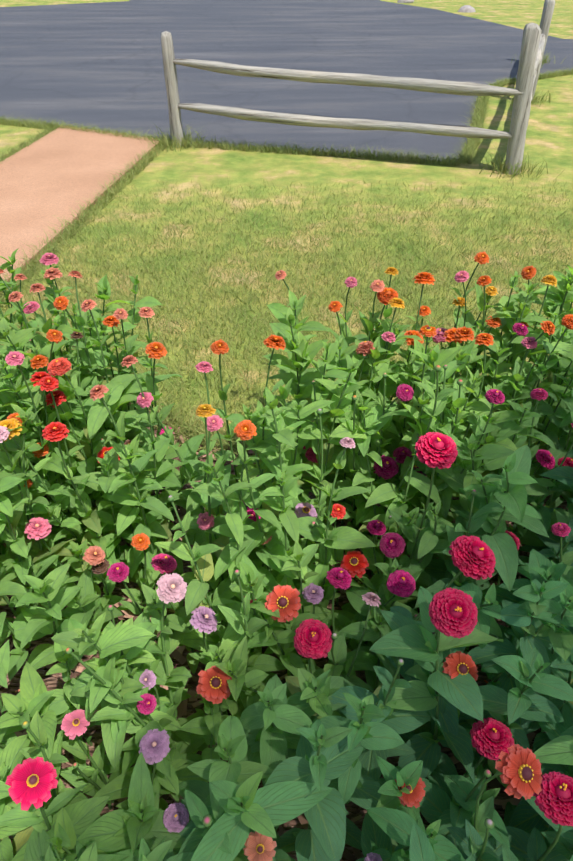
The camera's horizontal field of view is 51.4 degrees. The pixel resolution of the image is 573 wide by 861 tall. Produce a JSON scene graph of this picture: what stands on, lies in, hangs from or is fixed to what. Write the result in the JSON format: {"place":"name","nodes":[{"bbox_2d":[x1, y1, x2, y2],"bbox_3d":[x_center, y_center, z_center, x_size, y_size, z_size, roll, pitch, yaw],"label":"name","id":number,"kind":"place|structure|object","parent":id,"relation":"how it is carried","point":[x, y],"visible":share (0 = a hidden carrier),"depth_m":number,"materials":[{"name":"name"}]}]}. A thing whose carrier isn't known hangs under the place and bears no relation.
{"place":"outdoors","nodes":[
{"label":"outdoors","id":0,"kind":"place"},
{"bbox_2d":[0,126,157,281],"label":"walk path","id":1,"kind":"structure","parent":0,"point":[46,181],"depth_m":4.90,"materials":[{"name":"concrete"}]},
{"bbox_2d":[0,0,572,161],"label":"road","id":2,"kind":"structure","parent":0,"point":[100,64],"depth_m":9.45,"materials":[{"name":"grey asphalt"}]},
{"bbox_2d":[0,0,572,464],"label":"lawn ground","id":3,"kind":"structure","parent":0,"point":[548,140],"depth_m":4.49,"materials":[{"name":"green plant"}]},
{"bbox_2d":[161,31,183,146],"bbox_3d":[-1.057,-3.135,5.523,0.113,0.952,0.114,10,41,12],"label":"fence post","id":4,"kind":"object","parent":3,"relation":"on","point":[171,81],"visible":0.85,"depth_m":5.46,"materials":[{"name":"grey wood"}]},
{"bbox_2d":[178,103,511,138],"bbox_3d":[0.446,-2.741,5.295,3.087,0.115,0.122,11,41,12],"label":"fence rail","id":5,"kind":"object","parent":4,"relation":"attached to","point":[464,131],"visible":0.85,"depth_m":5.26,"materials":[{"name":"grey wood"}]},
{"bbox_2d":[397,0,413,2],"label":"verge stone","id":6,"kind":"object","parent":3,"relation":"on","point":[405,1],"visible":0.8,"depth_m":17.22,"materials":[{"name":"white stone"}]},
{"bbox_2d":[457,5,475,12],"bbox_3d":[4.655,-10.855,15.329,0.477,0.154,0.337,-1,40,-1],"label":"verge stone","id":7,"kind":"object","parent":3,"relation":"on","point":[467,9],"visible":0.96,"depth_m":15.25,"materials":[{"name":"white stone"}]},
{"bbox_2d":[505,23,541,174],"bbox_3d":[1.916,-2.650,4.836,0.225,1.092,0.159,10,41,12],"label":"fence post","id":8,"kind":"object","parent":3,"relation":"on","point":[524,84],"visible":0.98,"depth_m":4.77,"materials":[{"name":"grey wood"}]},
{"bbox_2d":[173,59,522,95],"bbox_3d":[0.430,-3.003,5.072,3.059,0.105,0.114,12,41,11],"label":"fence rail","id":9,"kind":"object","parent":8,"relation":"attached to","point":[442,86],"visible":0.85,"depth_m":5.01,"materials":[{"name":"grey wood"}]},
{"bbox_2d":[529,71,536,116],"bbox_3d":[2.442,-3.369,6.034,0.101,0.112,2.971,13,42,15],"label":"fence rail","id":10,"kind":"object","parent":8,"relation":"attached to","point":[534,77],"visible":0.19,"depth_m":6.25,"materials":[{"name":"grey wood"}]},
{"bbox_2d":[534,34,545,74],"bbox_3d":[2.432,-3.629,5.813,0.112,0.106,2.982,14,42,16],"label":"fence rail","id":11,"kind":"object","parent":8,"relation":"attached to","point":[542,41],"visible":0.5,"depth_m":5.97,"materials":[{"name":"grey wood"}]},
{"bbox_2d":[533,0,554,95],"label":"fence post","id":12,"kind":"object","parent":3,"relation":"on","point":[548,10],"visible":0.54,"depth_m":6.76,"materials":[{"name":"grey wood"}]},
{"bbox_2d":[0,394,572,860],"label":"soil","id":13,"kind":"structure","parent":0,"point":[94,732],"depth_m":1.66,"materials":[{"name":"brown soil"}]},
{"bbox_2d":[0,398,571,860],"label":"mulch chips","id":14,"kind":"object","parent":13,"relation":"on","point":[182,710],"depth_m":1.62,"materials":[{"name":"brown wood"}]},
{"bbox_2d":[0,249,572,860],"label":"foliage","id":15,"kind":"object","parent":13,"relation":"on","point":[288,767],"depth_m":1.43,"materials":[{"name":"green plant"}]},
{"bbox_2d":[0,251,572,860],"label":"zinnia flowers","id":16,"kind":"object","parent":15,"relation":"attached to","point":[508,755],"visible":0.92,"depth_m":1.32,"materials":[{"name":"red plant"}]},
{"bbox_2d":[3,255,572,853],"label":"zinnia centres","id":17,"kind":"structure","parent":15,"relation":"attached to","point":[525,775],"depth_m":1.24,"materials":[{"name":"plant"}]}
]}

